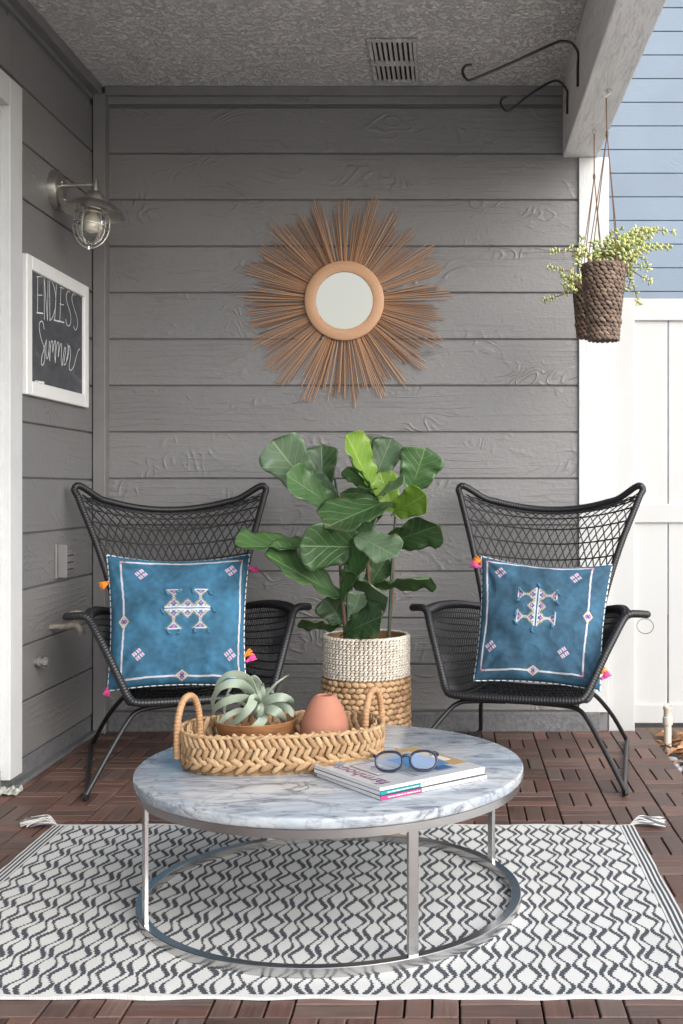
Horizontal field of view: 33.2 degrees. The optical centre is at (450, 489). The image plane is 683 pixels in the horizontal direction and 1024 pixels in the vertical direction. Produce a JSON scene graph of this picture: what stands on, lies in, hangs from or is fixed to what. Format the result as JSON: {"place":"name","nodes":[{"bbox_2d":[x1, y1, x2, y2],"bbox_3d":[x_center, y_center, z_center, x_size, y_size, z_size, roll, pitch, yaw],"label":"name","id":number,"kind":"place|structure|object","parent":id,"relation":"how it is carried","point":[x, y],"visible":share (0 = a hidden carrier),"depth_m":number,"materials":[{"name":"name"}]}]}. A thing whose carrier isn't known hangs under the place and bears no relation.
{"place":"outdoors","nodes":[
{"label":"outdoors","id":0,"kind":"place"},
{"bbox_2d":[598,0,682,614],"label":"neighbour house","id":1,"kind":"structure","parent":0,"point":[645,138],"depth_m":9.76,"materials":[{"name":"blue"}]},
{"bbox_2d":[635,615,682,766],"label":"ground","id":2,"kind":"structure","parent":0,"point":[659,725],"depth_m":5.27,"materials":[{"name":"soil"}]},
{"bbox_2d":[0,0,101,795],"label":"wall","id":3,"kind":"structure","parent":2,"relation":"on","point":[44,68],"depth_m":4.40,"materials":[{"name":"grey paint"}]},
{"bbox_2d":[0,68,21,779],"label":"patio door","id":4,"kind":"structure","parent":3,"relation":"attached to","point":[10,428],"depth_m":3.91,"materials":[{"name":"white paint"}]},
{"bbox_2d":[34,657,49,666],"bbox_3d":[-1.522,0.642,4.225,0.050,0.036,0.036,0,0,0],"label":"pipe stub","id":5,"kind":"object","parent":3,"relation":"attached to","point":[41,661],"visible":1,"depth_m":4.21,"materials":[{"name":"grey paint"}]},
{"bbox_2d":[22,253,88,407],"bbox_3d":[-1.535,-0.598,4.435,0.022,0.509,0.698,0,0,0],"label":"chalkboard","id":6,"kind":"object","parent":3,"relation":"attached to","point":[55,331],"visible":1,"depth_m":4.39,"materials":[{"name":"wood"}]},
{"bbox_2d":[55,542,72,578],"bbox_3d":[-1.524,0.281,4.497,0.046,0.136,0.135,0,0,0],"label":"outlet box","id":7,"kind":"object","parent":3,"relation":"attached to","point":[63,561],"visible":1,"depth_m":4.44,"materials":[{"name":"grey paint"}]},
{"bbox_2d":[49,610,85,634],"bbox_3d":[-1.490,0.514,4.396,0.157,0.099,0.042,0,0,0],"label":"garden tap","id":8,"kind":"object","parent":3,"relation":"attached to","point":[78,627],"visible":0.89,"depth_m":4.38,"materials":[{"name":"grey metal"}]},
{"bbox_2d":[47,171,124,250],"bbox_3d":[-1.409,-1.082,4.415,0.276,0.312,0.241,0,0,0],"label":"wall lamp","id":9,"kind":"object","parent":3,"relation":"attached to","point":[93,211],"visible":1,"depth_m":4.38,"materials":[{"name":"silver metal"}]},
{"bbox_2d":[28,0,586,88],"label":"ceiling","id":10,"kind":"structure","parent":3,"relation":"on","point":[215,42],"depth_m":4.41,"materials":[{"name":"paint"}]},
{"bbox_2d":[367,38,418,83],"bbox_3d":[-0.230,-1.749,4.638,0.190,0.022,0.475,0,0,0],"label":"ceiling vent","id":11,"kind":"object","parent":10,"relation":"attached to","point":[394,60],"visible":1,"depth_m":4.61,"materials":[{"name":"metal"}]},
{"bbox_2d":[93,86,608,734],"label":"back wall","id":12,"kind":"structure","parent":2,"relation":"on","point":[503,394],"depth_m":4.95,"materials":[{"name":"grey paint"}]},
{"bbox_2d":[238,194,451,406],"bbox_3d":[-0.457,-0.821,4.932,0.938,0.929,0.030,0,0,0],"label":"sunburst mirror","id":13,"kind":"object","parent":12,"relation":"attached to","point":[344,301],"visible":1,"depth_m":4.94,"materials":[{"name":"brown wood"}]},
{"bbox_2d":[562,0,665,157],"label":"porch beam","id":14,"kind":"structure","parent":12,"relation":"attached to","point":[612,39],"depth_m":4.00,"materials":[{"name":"white paint"}]},
{"bbox_2d":[461,40,578,86],"bbox_3d":[0.265,-1.621,4.318,0.451,0.178,0.013,0,0,0],"label":"plant hook","id":15,"kind":"object","parent":14,"relation":"attached to","point":[521,58],"visible":1,"depth_m":4.31,"materials":[{"name":"black metal"}]},
{"bbox_2d":[499,80,568,113],"bbox_3d":[0.345,-1.629,4.710,0.288,0.142,0.013,0,0,0],"label":"plant hook","id":16,"kind":"object","parent":14,"relation":"attached to","point":[531,93],"visible":1,"depth_m":4.71,"materials":[{"name":"black metal"}]},
{"bbox_2d":[572,128,600,339],"bbox_3d":[0.564,-1.025,4.550,0.159,0.842,0.159,0,0,0],"label":"hanging planter","id":17,"kind":"object","parent":14,"relation":"hanging from","point":[580,315],"visible":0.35,"depth_m":4.52,"materials":[{"name":"brown wicker"}]},
{"bbox_2d":[541,263,581,303],"bbox_3d":[0.472,-0.825,4.543,0.218,0.168,0.112,0,0,0],"label":"trailing succulent","id":18,"kind":"object","parent":17,"relation":"in","point":[572,280],"visible":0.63,"depth_m":4.54,"materials":[{"name":"green plant"}]},
{"bbox_2d":[581,89,626,342],"bbox_3d":[0.553,-0.992,4.110,0.168,0.913,0.169,0,0,0],"label":"hanging planter","id":19,"kind":"object","parent":14,"relation":"hanging from","point":[603,283],"visible":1,"depth_m":4.06,"materials":[{"name":"brown wicker"}]},
{"bbox_2d":[549,224,675,305],"bbox_3d":[0.587,-0.819,4.114,0.461,0.292,0.147,0,0,0],"label":"trailing succulent","id":20,"kind":"object","parent":19,"relation":"in","point":[631,240],"visible":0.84,"depth_m":4.10,"materials":[{"name":"green plant"}]},
{"bbox_2d":[375,808,543,1023],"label":"deck underlay","id":21,"kind":"object","parent":2,"relation":"on","point":[432,1007],"depth_m":2.35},
{"bbox_2d":[0,731,682,1023],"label":"deck","id":22,"kind":"structure","parent":21,"relation":"on","point":[569,778],"depth_m":3.64,"materials":[{"name":"brown wood"}]},
{"bbox_2d":[0,785,22,795],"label":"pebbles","id":23,"kind":"object","parent":22,"relation":"on","point":[11,790],"visible":1,"depth_m":3.91,"materials":[{"name":"white stone"}]},
{"bbox_2d":[62,482,311,800],"bbox_3d":[-1.015,0.509,4.377,0.930,1.076,0.890,0,0,-23],"label":"wicker armchair","id":24,"kind":"object","parent":22,"relation":"on","point":[96,619],"visible":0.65,"depth_m":4.49,"materials":[{"name":"black plastic"}]},
{"bbox_2d":[98,554,258,696],"bbox_3d":[-1.007,0.495,4.216,0.587,0.532,0.167,1,-20,-13],"label":"throw cushion","id":25,"kind":"object","parent":24,"relation":"on","point":[177,623],"visible":0.94,"depth_m":4.16,"materials":[{"name":"fabric"}]},
{"bbox_2d":[0,814,682,1000],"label":"rug","id":26,"kind":"object","parent":22,"relation":"on","point":[599,915],"visible":0.92,"depth_m":2.77,"materials":[{"name":"white fabric"}]},
{"bbox_2d":[133,725,522,977],"bbox_3d":[-0.305,0.871,2.905,0.980,0.342,0.980,0,0,0],"label":"coffee table","id":27,"kind":"object","parent":26,"relation":"on","point":[276,810],"visible":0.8,"depth_m":2.58,"materials":[{"name":"grey stone"}]},
{"bbox_2d":[173,686,384,775],"bbox_3d":[-0.433,0.609,2.925,0.544,0.189,0.320,0,0,-11],"label":"woven tray","id":28,"kind":"object","parent":27,"relation":"on","point":[201,746],"visible":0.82,"depth_m":2.79,"materials":[{"name":"wicker"}]},
{"bbox_2d":[214,711,297,736],"bbox_3d":[-0.512,0.645,2.985,0.217,0.090,0.217,0,0,0],"label":"wooden bowl","id":29,"kind":"object","parent":28,"relation":"in","point":[281,728],"visible":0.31,"depth_m":2.90,"materials":[{"name":"brown wood"}]},
{"bbox_2d":[211,670,293,734],"bbox_3d":[-0.519,0.564,2.961,0.218,0.187,0.101,0,0,0],"label":"air plant","id":30,"kind":"object","parent":29,"relation":"in","point":[261,704],"visible":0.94,"depth_m":2.95,"materials":[{"name":"green plant"}]},
{"bbox_2d":[300,693,348,734],"bbox_3d":[-0.328,0.613,2.955,0.127,0.156,0.127,0,0,0],"label":"terracotta vase","id":31,"kind":"object","parent":28,"relation":"in","point":[324,712],"visible":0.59,"depth_m":2.92,"materials":[{"name":"orange ceramic"}]},
{"bbox_2d":[317,774,486,800],"bbox_3d":[-0.120,0.695,2.756,0.311,0.010,0.277,0,0,-38],"label":"magazine","id":32,"kind":"object","parent":27,"relation":"on","point":[433,786],"visible":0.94,"depth_m":2.65,"materials":[{"name":"white paper"}]},
{"bbox_2d":[314,768,483,795],"bbox_3d":[-0.126,0.685,2.760,0.312,0.010,0.277,0,0,-40],"label":"magazine","id":33,"kind":"object","parent":32,"relation":"on","point":[374,791],"visible":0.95,"depth_m":2.65,"materials":[{"name":"white paper"}]},
{"bbox_2d":[315,747,484,790],"bbox_3d":[-0.125,0.675,2.760,0.311,0.009,0.276,0,0,-39],"label":"magazine","id":34,"kind":"object","parent":33,"relation":"on","point":[366,772],"visible":0.76,"depth_m":2.70,"materials":[{"name":"white paper"}]},
{"bbox_2d":[370,749,438,771],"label":"eyeglasses","id":35,"kind":"object","parent":34,"relation":"on","point":[423,760],"visible":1,"depth_m":2.70,"materials":[{"name":"blue"}]},
{"bbox_2d":[321,629,411,726],"bbox_3d":[-0.329,0.803,4.420,0.354,0.486,0.354,0,0,0],"label":"plant basket","id":36,"kind":"object","parent":22,"relation":"on","point":[354,671],"visible":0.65,"depth_m":4.28,"materials":[{"name":"beige wicker"}]},
{"bbox_2d":[234,430,443,639],"bbox_3d":[-0.417,0.213,4.348,0.783,0.876,0.439,0,0,0],"label":"fig plant","id":37,"kind":"object","parent":36,"relation":"on","point":[349,535],"visible":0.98,"depth_m":4.32,"materials":[{"name":"green plant"}]},
{"bbox_2d":[409,482,650,795],"bbox_3d":[0.317,0.509,4.403,0.930,1.076,0.890,0,0,16],"label":"wicker armchair","id":38,"kind":"object","parent":22,"relation":"on","point":[617,617],"visible":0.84,"depth_m":4.52,"materials":[{"name":"black plastic"}]},
{"bbox_2d":[470,555,612,690],"bbox_3d":[0.329,0.492,4.233,0.560,0.487,0.175,3,-21,9],"label":"throw cushion","id":39,"kind":"object","parent":38,"relation":"on","point":[540,624],"visible":0.96,"depth_m":4.17,"materials":[{"name":"fabric"}]},
{"bbox_2d":[608,298,682,738],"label":"white fence","id":40,"kind":"object","parent":2,"relation":"on","point":[638,453],"visible":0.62,"depth_m":5.00,"materials":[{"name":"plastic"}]},
{"bbox_2d":[663,703,672,751],"bbox_3d":[0.907,0.994,4.750,0.042,0.202,0.042,0,0,0],"label":"sprinkler pipe","id":41,"kind":"object","parent":2,"relation":"on","point":[667,718],"visible":0.98,"depth_m":4.74,"materials":[{"name":"white plastic"}]},
{"bbox_2d":[655,730,682,773],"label":"dry leaves","id":42,"kind":"object","parent":2,"relation":"on","point":[678,740],"visible":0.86,"depth_m":4.74,"materials":[{"name":"brown plant"}]},
{"bbox_2d":[669,756,682,774],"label":"pebbles","id":43,"kind":"object","parent":2,"relation":"on","point":[673,759],"visible":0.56,"depth_m":4.49,"materials":[{"name":"white stone"}]}
]}

